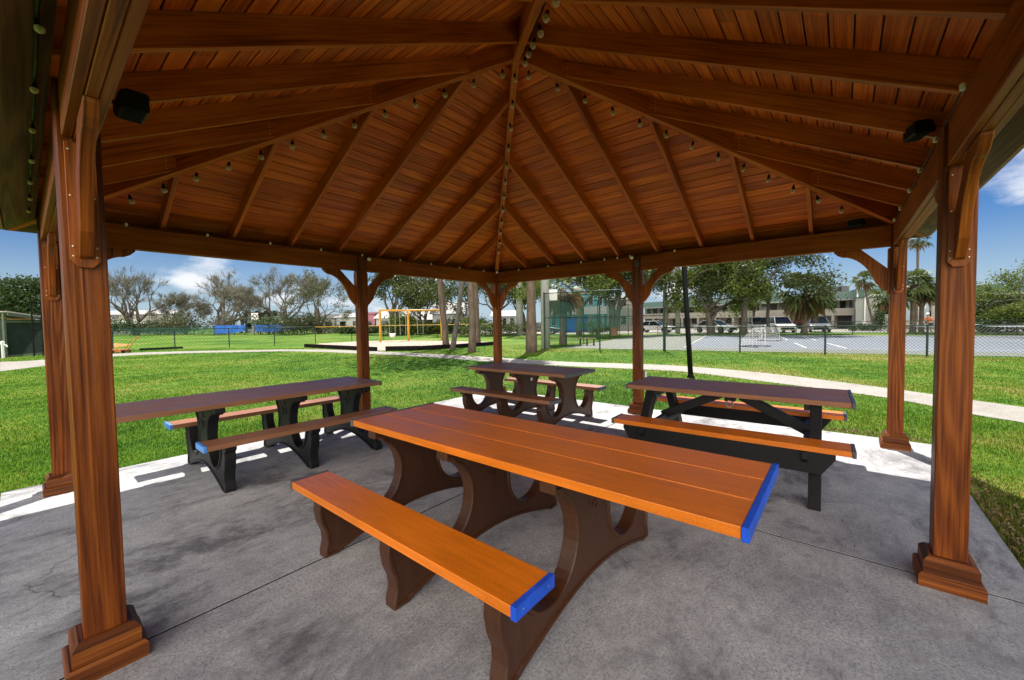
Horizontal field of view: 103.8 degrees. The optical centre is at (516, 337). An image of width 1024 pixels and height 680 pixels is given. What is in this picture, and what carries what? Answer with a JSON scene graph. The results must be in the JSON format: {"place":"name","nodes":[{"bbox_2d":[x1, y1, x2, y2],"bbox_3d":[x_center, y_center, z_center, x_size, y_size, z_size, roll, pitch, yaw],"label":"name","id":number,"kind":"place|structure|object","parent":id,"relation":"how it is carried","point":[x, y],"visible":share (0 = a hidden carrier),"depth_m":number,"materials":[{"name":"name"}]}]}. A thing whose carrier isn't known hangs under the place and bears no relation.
{"place":"outdoors","nodes":[
{"label":"outdoors","id":0,"kind":"place"},
{"bbox_2d":[110,310,186,334],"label":"house","id":1,"kind":"structure","parent":0,"point":[114,314],"depth_m":97.92,"materials":[{"name":"beige paint"}]},
{"bbox_2d":[373,311,402,332],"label":"house","id":2,"kind":"structure","parent":0,"point":[383,314],"depth_m":70.01,"materials":[{"name":"white paint"}]},
{"bbox_2d":[490,310,515,331],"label":"house","id":3,"kind":"structure","parent":0,"point":[510,315],"depth_m":66.00,"materials":[{"name":"white paint"}]},
{"bbox_2d":[0,391,1023,679],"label":"concrete slab","id":4,"kind":"structure","parent":0,"point":[668,599],"depth_m":2.26,"materials":[{"name":"grey concrete"}]},
{"bbox_2d":[115,376,396,492],"bbox_3d":[-2.817,0.980,4.386,1.499,0.783,2.509,1,3,39],"label":"picnic table","id":5,"kind":"object","parent":4,"relation":"on","point":[211,450],"visible":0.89,"depth_m":4.24,"materials":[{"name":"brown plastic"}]},
{"bbox_2d":[0,0,1023,679],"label":"pavilion","id":6,"kind":"structure","parent":4,"relation":"on","point":[828,102],"depth_m":3.20,"materials":[{"name":"brown wood"}]},
{"bbox_2d":[26,0,45,215],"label":"string lights","id":7,"kind":"object","parent":6,"relation":"hanging from","point":[37,26],"visible":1,"depth_m":1.54,"materials":[{"name":"black metal"}]},
{"bbox_2d":[111,88,149,123],"bbox_3d":[-1.577,-0.943,1.625,0.140,0.080,0.120,1,3,39],"label":"floodlight","id":8,"kind":"object","parent":6,"relation":"attached to","point":[131,105],"visible":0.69,"depth_m":1.60,"materials":[{"name":"black metal"}]},
{"bbox_2d":[125,223,483,271],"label":"string lights","id":9,"kind":"object","parent":6,"relation":"attached to","point":[207,234],"visible":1,"depth_m":5.01,"materials":[{"name":"beige glass"}]},
{"bbox_2d":[128,69,504,203],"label":"string lights","id":10,"kind":"object","parent":6,"relation":"attached to","point":[228,165],"visible":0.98,"depth_m":3.91,"materials":[{"name":"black glass"}]},
{"bbox_2d":[497,73,517,253],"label":"string lights","id":11,"kind":"object","parent":6,"relation":"attached to","point":[513,105],"visible":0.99,"depth_m":5.06,"materials":[{"name":"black glass"}]},
{"bbox_2d":[522,0,559,66],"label":"string lights","id":12,"kind":"object","parent":6,"relation":"attached to","point":[540,29],"visible":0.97,"depth_m":3.04,"materials":[{"name":"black glass"}]},
{"bbox_2d":[526,70,856,212],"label":"string lights","id":13,"kind":"object","parent":6,"relation":"attached to","point":[841,209],"visible":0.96,"depth_m":4.31,"materials":[{"name":"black glass"}]},
{"bbox_2d":[847,218,864,227],"bbox_3d":[3.942,-1.326,4.648,0.120,0.080,0.140,-2,3,-34],"label":"floodlight","id":14,"kind":"object","parent":6,"relation":"attached to","point":[856,223],"visible":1,"depth_m":4.61,"materials":[{"name":"black metal"}]},
{"bbox_2d":[903,119,935,142],"bbox_3d":[2.473,-1.268,2.453,0.120,0.080,0.140,0,2,23],"label":"floodlight","id":15,"kind":"object","parent":6,"relation":"attached to","point":[917,130],"visible":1,"depth_m":2.41,"materials":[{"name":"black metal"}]},
{"bbox_2d":[893,82,966,220],"bbox_3d":[3.032,-1.199,3.056,0.022,0.037,3.222,1,3,39],"label":"cable run","id":16,"kind":"object","parent":6,"relation":"attached to","point":[963,86],"visible":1,"depth_m":2.35,"materials":[{"name":"black metal"}]},
{"bbox_2d":[450,362,605,424],"bbox_3d":[0.193,0.858,6.351,1.918,0.783,1.559,1,3,39],"label":"picnic table","id":17,"kind":"object","parent":4,"relation":"on","point":[522,396],"visible":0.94,"depth_m":6.14,"materials":[{"name":"brown plastic"}]},
{"bbox_2d":[290,402,778,679],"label":"picnic table","id":18,"kind":"object","parent":4,"relation":"on","point":[584,477],"visible":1,"depth_m":2.10,"materials":[{"name":"brown wood"}]},
{"bbox_2d":[611,376,856,511],"bbox_3d":[2.275,0.907,4.267,1.994,0.783,1.795,1,3,37],"label":"picnic table","id":19,"kind":"object","parent":4,"relation":"on","point":[812,453],"visible":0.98,"depth_m":3.87,"materials":[{"name":"brown plastic"}]},
{"bbox_2d":[667,407,1023,559],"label":"dry leaves","id":20,"kind":"object","parent":4,"relation":"on","point":[997,507],"visible":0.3,"depth_m":3.21,"materials":[{"name":"brown plant"}]},
{"bbox_2d":[0,323,1023,564],"bbox_3d":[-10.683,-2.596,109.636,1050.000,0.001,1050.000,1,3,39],"label":"lawn","id":21,"kind":"structure","parent":0,"point":[513,339],"depth_m":12.05,"materials":[{"name":"green plant"}]},
{"bbox_2d":[0,273,40,319],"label":"oak tree","id":22,"kind":"object","parent":21,"relation":"on","point":[17,295],"visible":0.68,"depth_m":58.69,"materials":[{"name":"green plant"}]},
{"bbox_2d":[0,311,42,356],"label":"dugout shed","id":23,"kind":"structure","parent":21,"relation":"on","point":[16,332],"depth_m":23.16,"materials":[{"name":"green metal"}]},
{"bbox_2d":[30,301,43,355],"bbox_3d":[-27.480,-0.515,23.049,0.080,3.220,0.437,1,3,33],"label":"chain link fence","id":24,"kind":"object","parent":21,"relation":"on","point":[32,322],"visible":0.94,"depth_m":22.95,"materials":[{"name":"black metal"}]},
{"bbox_2d":[111,316,145,335],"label":"shrub","id":25,"kind":"object","parent":21,"relation":"on","point":[117,324],"visible":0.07,"depth_m":79.06,"materials":[{"name":"green plant"}]},
{"bbox_2d":[108,264,179,334],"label":"oak tree","id":26,"kind":"object","parent":21,"relation":"on","point":[127,284],"visible":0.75,"depth_m":84.61,"materials":[{"name":"grey plant"}]},
{"bbox_2d":[111,318,211,334],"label":"shrub","id":27,"kind":"object","parent":21,"relation":"on","point":[125,326],"visible":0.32,"depth_m":85.51,"materials":[{"name":"green plant"}]},
{"bbox_2d":[111,326,215,335],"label":"chain link fence","id":28,"kind":"object","parent":21,"relation":"on","point":[162,327],"visible":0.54,"depth_m":78.00,"materials":[{"name":"green metal"}]},
{"bbox_2d":[141,290,212,333],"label":"oak tree","id":29,"kind":"object","parent":21,"relation":"on","point":[200,308],"visible":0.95,"depth_m":85.64,"materials":[{"name":"green plant"}]},
{"bbox_2d":[41,326,315,355],"bbox_3d":[-22.491,0.029,28.967,1.213,1.520,15.109,1,3,45],"label":"chain link fence","id":30,"kind":"object","parent":21,"relation":"on","point":[174,329],"visible":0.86,"depth_m":29.13,"materials":[{"name":"black metal"}]},
{"bbox_2d":[214,325,244,335],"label":"blue tarp","id":31,"kind":"object","parent":30,"relation":"attached to","point":[239,327],"visible":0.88,"depth_m":70.53,"materials":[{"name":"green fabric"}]},
{"bbox_2d":[137,310,243,334],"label":"shrub","id":32,"kind":"object","parent":21,"relation":"on","point":[170,325],"visible":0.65,"depth_m":82.97,"materials":[{"name":"green plant"}]},
{"bbox_2d":[189,265,265,333],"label":"oak tree","id":33,"kind":"object","parent":21,"relation":"on","point":[215,280],"visible":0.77,"depth_m":82.43,"materials":[{"name":"grey plant"}]},
{"bbox_2d":[221,284,265,332],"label":"oak tree","id":34,"kind":"object","parent":21,"relation":"on","point":[241,321],"visible":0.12,"depth_m":90.44,"materials":[{"name":"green plant"}]},
{"bbox_2d":[243,310,280,332],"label":"house","id":35,"kind":"structure","parent":21,"relation":"on","point":[248,326],"depth_m":91.93,"materials":[{"name":"white paint"}]},
{"bbox_2d":[211,265,328,333],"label":"oak tree","id":36,"kind":"object","parent":21,"relation":"on","point":[247,291],"visible":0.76,"depth_m":78.80,"materials":[{"name":"green plant"}]},
{"bbox_2d":[242,312,327,334],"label":"shrub","id":37,"kind":"object","parent":21,"relation":"on","point":[263,321],"visible":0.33,"depth_m":71.34,"materials":[{"name":"green plant"}]},
{"bbox_2d":[266,308,342,334],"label":"shrub","id":38,"kind":"object","parent":21,"relation":"on","point":[306,321],"visible":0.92,"depth_m":68.51,"materials":[{"name":"green plant"}]},
{"bbox_2d":[273,268,355,333],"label":"oak tree","id":39,"kind":"object","parent":21,"relation":"on","point":[320,287],"visible":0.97,"depth_m":71.96,"materials":[{"name":"green plant"}]},
{"bbox_2d":[304,344,376,350],"bbox_3d":[-11.394,0.585,25.534,8.646,0.240,0.160,1,3,38],"label":"border timber","id":40,"kind":"object","parent":21,"relation":"on","point":[335,347],"visible":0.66,"depth_m":25.50,"materials":[{"name":"black wood"}]},
{"bbox_2d":[335,313,355,325],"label":"house","id":41,"kind":"structure","parent":21,"relation":"on","point":[351,321],"depth_m":75.96,"materials":[{"name":"white paint"}]},
{"bbox_2d":[324,323,384,333],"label":"shrub","id":42,"kind":"object","parent":21,"relation":"on","point":[371,329],"visible":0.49,"depth_m":66.09,"materials":[{"name":"green plant"}]},
{"bbox_2d":[320,340,467,350],"bbox_3d":[-8.992,0.451,30.336,15.518,0.001,10.690,1,3,39],"label":"mulch bed","id":43,"kind":"object","parent":21,"relation":"on","point":[380,346],"visible":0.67,"depth_m":30.98,"materials":[{"name":"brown wood"}]},
{"bbox_2d":[378,309,441,341],"bbox_3d":[-9.241,-1.071,35.548,5.539,2.901,0.260,-2,2,-23],"label":"swing set","id":44,"kind":"object","parent":43,"relation":"on","point":[408,329],"visible":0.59,"depth_m":35.28,"materials":[{"name":"yellow paint"}]},
{"bbox_2d":[437,279,449,344],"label":"pine tree","id":45,"kind":"object","parent":43,"relation":"on","point":[443,317],"visible":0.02,"depth_m":24.43,"materials":[{"name":"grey plant"}]},
{"bbox_2d":[382,312,418,334],"bbox_3d":[-15.877,-2.035,55.184,3.853,3.490,5.848,1,3,39],"label":"shrub","id":46,"kind":"object","parent":21,"relation":"on","point":[396,321],"visible":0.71,"depth_m":54.26,"materials":[{"name":"green plant"}]},
{"bbox_2d":[368,273,434,322],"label":"oak tree","id":47,"kind":"object","parent":21,"relation":"on","point":[382,291],"visible":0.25,"depth_m":62.38,"materials":[{"name":"green plant"}]},
{"bbox_2d":[385,346,418,350],"bbox_3d":[-6.502,0.597,22.945,1.889,0.270,0.160,-1,2,-2],"label":"border timber","id":48,"kind":"object","parent":21,"relation":"on","point":[401,348],"visible":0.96,"depth_m":22.86,"materials":[{"name":"black wood"}]},
{"bbox_2d":[316,324,489,340],"bbox_3d":[-10.653,-0.568,39.873,17.101,1.500,2.432,-2,3,-33],"label":"chain link fence","id":49,"kind":"object","parent":21,"relation":"on","point":[393,331],"visible":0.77,"depth_m":39.97,"materials":[{"name":"black metal"}]},
{"bbox_2d":[385,276,448,333],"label":"oak tree","id":50,"kind":"object","parent":21,"relation":"on","point":[406,291],"visible":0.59,"depth_m":57.38,"materials":[{"name":"green plant"}]},
{"bbox_2d":[402,319,440,334],"bbox_3d":[-13.651,-1.516,57.098,4.919,2.344,7.677,1,3,39],"label":"shrub","id":51,"kind":"object","parent":21,"relation":"on","point":[429,325],"visible":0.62,"depth_m":56.26,"materials":[{"name":"green plant"}]},
{"bbox_2d":[419,344,448,349],"bbox_3d":[-4.831,0.551,23.604,1.874,0.260,0.160,-3,3,-40],"label":"border timber","id":52,"kind":"object","parent":21,"relation":"on","point":[433,347],"visible":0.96,"depth_m":23.49,"materials":[{"name":"black wood"}]},
{"bbox_2d":[429,302,468,333],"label":"house","id":53,"kind":"structure","parent":21,"relation":"on","point":[435,315],"depth_m":59.98,"materials":[{"name":"white paint"}]},
{"bbox_2d":[414,279,487,334],"bbox_3d":[-8.244,-5.031,51.786,9.975,9.732,11.727,-2,2,-19],"label":"oak tree","id":54,"kind":"object","parent":21,"relation":"on","point":[428,292],"visible":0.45,"depth_m":50.32,"materials":[{"name":"green plant"}]},
{"bbox_2d":[449,281,464,349],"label":"pine tree","id":55,"kind":"object","parent":21,"relation":"on","point":[457,319],"visible":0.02,"depth_m":22.67,"materials":[{"name":"grey plant"}]},
{"bbox_2d":[432,316,488,333],"bbox_3d":[-8.156,-2.045,59.861,5.933,2.966,10.136,1,3,39],"label":"shrub","id":56,"kind":"object","parent":21,"relation":"on","point":[450,328],"visible":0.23,"depth_m":57.88,"materials":[{"name":"green plant"}]},
{"bbox_2d":[467,282,475,352],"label":"pine tree","id":57,"kind":"object","parent":21,"relation":"on","point":[472,326],"visible":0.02,"depth_m":20.65,"materials":[{"name":"grey plant"}]},
{"bbox_2d":[474,282,480,342],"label":"pine tree","id":58,"kind":"object","parent":21,"relation":"on","point":[478,337],"visible":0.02,"depth_m":27.33,"materials":[{"name":"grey plant"}]},
{"bbox_2d":[462,313,507,336],"bbox_3d":[-3.278,-1.389,43.841,3.764,2.585,5.674,1,3,39],"label":"shrub","id":59,"kind":"object","parent":21,"relation":"on","point":[485,329],"visible":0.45,"depth_m":43.38,"materials":[{"name":"green plant"}]},
{"bbox_2d":[447,282,540,319],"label":"oak tree","id":60,"kind":"object","parent":21,"relation":"on","point":[502,289],"visible":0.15,"depth_m":51.76,"materials":[{"name":"green plant"}]},
{"bbox_2d":[502,318,525,335],"bbox_3d":[-0.218,-1.407,46.968,6.395,2.314,4.347,-3,3,-40],"label":"shrub","id":61,"kind":"object","parent":21,"relation":"on","point":[510,329],"visible":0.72,"depth_m":46.03,"materials":[{"name":"green plant"}]},
{"bbox_2d":[480,279,554,332],"bbox_3d":[-0.061,-6.151,56.176,10.622,11.302,15.258,-1,2,-3],"label":"oak tree","id":62,"kind":"object","parent":21,"relation":"on","point":[524,304],"visible":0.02,"depth_m":52.88,"materials":[{"name":"green plant"}]},
{"bbox_2d":[516,282,522,334],"bbox_3d":[0.333,-6.261,46.827,0.840,12.100,0.799,1,3,39],"label":"trunk","id":63,"kind":"object","parent":21,"relation":"on","point":[519,313],"visible":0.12,"depth_m":46.64,"materials":[{"name":"plant"}]},
{"bbox_2d":[525,281,537,352],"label":"palm tree","id":64,"kind":"object","parent":21,"relation":"on","point":[531,337],"visible":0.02,"depth_m":19.99,"materials":[{"name":"grey plant"}]},
{"bbox_2d":[541,280,556,348],"bbox_3d":[1.845,-3.346,22.893,0.960,8.100,0.495,-1,2,3],"label":"utility pole","id":65,"kind":"object","parent":21,"relation":"on","point":[545,286],"visible":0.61,"depth_m":22.81,"materials":[{"name":"concrete"}]},
{"bbox_2d":[549,277,585,343],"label":"palm tree","id":66,"kind":"object","parent":21,"relation":"on","point":[575,297],"visible":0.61,"depth_m":26.71,"materials":[{"name":"green plant"}]},
{"bbox_2d":[510,272,630,334],"bbox_3d":[6.307,-5.989,43.328,15.450,11.775,12.674,1,3,39],"label":"oak tree","id":67,"kind":"object","parent":21,"relation":"on","point":[595,282],"visible":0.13,"depth_m":41.60,"materials":[{"name":"green plant"}]},
{"bbox_2d":[545,295,631,345],"bbox_3d":[7.139,-1.429,32.727,0.079,3.240,23.059,0,3,29],"label":"chain link fence","id":68,"kind":"object","parent":21,"relation":"on","point":[609,320],"visible":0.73,"depth_m":30.56,"materials":[{"name":"green metal"}]},
{"bbox_2d":[578,318,608,334],"bbox_3d":[8.571,-1.214,43.856,3.765,1.930,6.843,1,3,39],"label":"shrub","id":69,"kind":"object","parent":21,"relation":"on","point":[592,328],"visible":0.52,"depth_m":43.62,"materials":[{"name":"green plant"}]},
{"bbox_2d":[543,286,664,350],"bbox_3d":[4.385,-0.933,21.113,6.490,3.240,0.090,0,3,29],"label":"chain link fence","id":70,"kind":"object","parent":21,"relation":"on","point":[627,316],"visible":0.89,"depth_m":21.07,"materials":[{"name":"green metal"}]},
{"bbox_2d":[554,267,682,333],"bbox_3d":[11.650,-5.845,43.760,12.973,11.380,11.846,1,3,39],"label":"oak tree","id":71,"kind":"object","parent":21,"relation":"on","point":[663,280],"visible":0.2,"depth_m":41.93,"materials":[{"name":"green plant"}]},
{"bbox_2d":[654,263,718,333],"bbox_3d":[17.826,-5.553,43.393,9.084,10.520,14.178,0,2,12],"label":"oak tree","id":72,"kind":"object","parent":21,"relation":"on","point":[666,307],"visible":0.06,"depth_m":42.60,"materials":[{"name":"green plant"}]},
{"bbox_2d":[682,266,694,377],"bbox_3d":[4.330,-1.518,10.430,0.570,5.254,0.425,0,2,24],"label":"lamp post","id":73,"kind":"object","parent":21,"relation":"on","point":[687,325],"visible":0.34,"depth_m":10.46,"materials":[{"name":"black metal"}]},
{"bbox_2d":[661,258,786,333],"bbox_3d":[21.711,-5.394,41.869,12.141,10.476,14.461,1,3,39],"label":"oak tree","id":74,"kind":"object","parent":21,"relation":"on","point":[710,311],"visible":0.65,"depth_m":41.41,"materials":[{"name":"green plant"}]},
{"bbox_2d":[724,255,816,333],"bbox_3d":[23.255,-6.645,39.739,10.204,12.732,12.842,1,3,39],"label":"oak tree","id":75,"kind":"object","parent":21,"relation":"on","point":[776,265],"visible":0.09,"depth_m":40.10,"materials":[{"name":"green plant"}]},
{"bbox_2d":[692,253,854,332],"bbox_3d":[22.741,-5.708,37.540,8.812,11.053,12.996,-2,3,-29],"label":"oak tree","id":76,"kind":"object","parent":21,"relation":"on","point":[717,281],"visible":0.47,"depth_m":35.45,"materials":[{"name":"green plant"}]},
{"bbox_2d":[773,272,837,333],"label":"palm tree","id":77,"kind":"object","parent":21,"relation":"on","point":[803,308],"visible":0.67,"depth_m":38.30,"materials":[{"name":"green plant"}]},
{"bbox_2d":[658,319,1023,334],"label":"chain link fence","id":78,"kind":"object","parent":21,"relation":"on","point":[830,328],"visible":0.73,"depth_m":35.16,"materials":[{"name":"grey metal"}]},
{"bbox_2d":[664,324,1023,357],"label":"chain link fence","id":79,"kind":"object","parent":21,"relation":"on","point":[867,326],"visible":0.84,"depth_m":16.50,"materials":[{"name":"grey metal"}]},
{"bbox_2d":[866,286,918,331],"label":"palm tree","id":80,"kind":"object","parent":21,"relation":"on","point":[882,304],"visible":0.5,"depth_m":36.95,"materials":[{"name":"green plant"}]},
{"bbox_2d":[906,268,935,332],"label":"palm tree","id":81,"kind":"object","parent":21,"relation":"on","point":[926,278],"visible":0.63,"depth_m":36.24,"materials":[{"name":"green plant"}]},
{"bbox_2d":[907,279,935,332],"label":"palm tree","id":82,"kind":"object","parent":21,"relation":"on","point":[928,300],"visible":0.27,"depth_m":37.19,"materials":[{"name":"green plant"}]},
{"bbox_2d":[975,296,1022,333],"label":"oak tree","id":83,"kind":"object","parent":21,"relation":"on","point":[982,306],"visible":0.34,"depth_m":32.88,"materials":[{"name":"green plant"}]},
{"bbox_2d":[975,300,1023,333],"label":"shrub","id":84,"kind":"object","parent":21,"relation":"on","point":[1007,312],"visible":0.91,"depth_m":31.08,"materials":[{"name":"green plant"}]},
{"bbox_2d":[975,259,1023,324],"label":"oak tree","id":85,"kind":"object","parent":21,"relation":"on","point":[1014,278],"visible":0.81,"depth_m":31.78,"materials":[{"name":"green plant"}]},
{"bbox_2d":[975,269,1023,332],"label":"oak tree","id":86,"kind":"object","parent":21,"relation":"on","point":[1005,288],"visible":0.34,"depth_m":32.53,"materials":[{"name":"green plant"}]},
{"bbox_2d":[0,349,1023,421],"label":"footpath","id":87,"kind":"structure","parent":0,"point":[1000,411],"depth_m":11.19,"materials":[{"name":"concrete"}]},
{"bbox_2d":[0,148,1023,327],"label":"sky","id":88,"kind":"structure","parent":0,"point":[1000,241],"materials":[{"name":"blue"}]},
{"bbox_2d":[550,292,606,331],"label":"house","id":89,"kind":"structure","parent":0,"point":[586,310],"depth_m":57.90,"materials":[{"name":"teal paint"}]},
{"bbox_2d":[605,295,631,330],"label":"house","id":90,"kind":"structure","parent":0,"point":[628,308],"depth_m":61.95,"materials":[{"name":"beige paint"}]},
{"bbox_2d":[643,298,758,327],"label":"apartment building","id":91,"kind":"structure","parent":0,"point":[694,318],"depth_m":70.63,"materials":[{"name":"beige paint"}]},
{"bbox_2d":[481,328,1022,333],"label":"parking lot","id":92,"kind":"structure","parent":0,"point":[704,331],"depth_m":48.48,"materials":[{"name":"grey asphalt"}]},
{"bbox_2d":[643,321,674,331],"bbox_3d":[17.337,-1.415,50.025,4.580,1.450,1.819,1,3,40],"label":"parked car","id":93,"kind":"object","parent":92,"relation":"on","point":[651,326],"visible":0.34,"depth_m":49.48,"materials":[{"name":"white paint"}]},
{"bbox_2d":[693,320,737,332],"bbox_3d":[22.766,-1.341,46.022,1.819,1.450,4.580,-2,2,-25],"label":"parked car","id":94,"kind":"object","parent":92,"relation":"on","point":[703,322],"visible":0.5,"depth_m":45.21,"materials":[{"name":"white paint"}]},
{"bbox_2d":[747,317,772,331],"bbox_3d":[26.465,-1.454,44.017,1.819,1.720,4.580,0,2,17],"label":"parked car","id":95,"kind":"object","parent":92,"relation":"on","point":[757,319],"visible":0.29,"depth_m":43.36,"materials":[{"name":"white paint"}]},
{"bbox_2d":[770,316,795,332],"bbox_3d":[28.591,-1.467,43.516,1.819,1.720,4.580,0,2,16],"label":"parked car","id":96,"kind":"object","parent":92,"relation":"on","point":[780,319],"visible":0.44,"depth_m":42.64,"materials":[{"name":"white paint"}]},
{"bbox_2d":[807,316,831,331],"bbox_3d":[32.235,-1.503,43.017,1.819,1.720,4.580,0,3,28],"label":"parked car","id":97,"kind":"object","parent":92,"relation":"on","point":[822,320],"visible":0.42,"depth_m":41.99,"materials":[{"name":"grey paint"}]},
{"bbox_2d":[847,270,876,324],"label":"palm tree","id":98,"kind":"object","parent":92,"relation":"on","point":[866,286],"visible":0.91,"depth_m":45.80,"materials":[{"name":"green plant"}]},
{"bbox_2d":[869,309,887,329],"bbox_3d":[41.804,-2.279,46.088,1.656,2.750,2.435,0,2,18],"label":"shrub","id":99,"kind":"object","parent":92,"relation":"on","point":[880,316],"visible":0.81,"depth_m":45.75,"materials":[{"name":"green plant"}]},
{"bbox_2d":[851,288,929,328],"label":"stair tower","id":100,"kind":"structure","parent":92,"relation":"on","point":[859,306],"depth_m":50.43,"materials":[{"name":"beige paint"}]},
{"bbox_2d":[908,236,932,321],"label":"palm tree","id":101,"kind":"object","parent":92,"relation":"on","point":[918,244],"visible":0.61,"depth_m":47.64,"materials":[{"name":"green plant"}]},
{"bbox_2d":[564,335,1023,356],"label":"tennis court","id":102,"kind":"object","parent":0,"point":[615,343],"visible":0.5,"depth_m":23.30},
{"bbox_2d":[738,328,770,346],"bbox_3d":[12.959,-0.026,21.848,1.210,1.020,1.075,-2,3,-29],"label":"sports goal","id":103,"kind":"object","parent":102,"relation":"on","point":[752,334],"visible":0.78,"depth_m":21.89,"materials":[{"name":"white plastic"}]},
{"bbox_2d":[691,336,1023,352],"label":"court play area","id":104,"kind":"object","parent":102,"relation":"on","point":[800,340],"visible":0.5,"depth_m":23.57,"materials":[{"name":"grey concrete"}]},
{"bbox_2d":[754,291,854,328],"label":"apartment building","id":105,"kind":"structure","parent":0,"point":[845,311],"depth_m":54.33,"materials":[{"name":"beige paint"}]},
{"bbox_2d":[929,283,1023,328],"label":"apartment building","id":106,"kind":"structure","parent":0,"point":[932,311],"depth_m":44.68,"materials":[{"name":"beige paint"}]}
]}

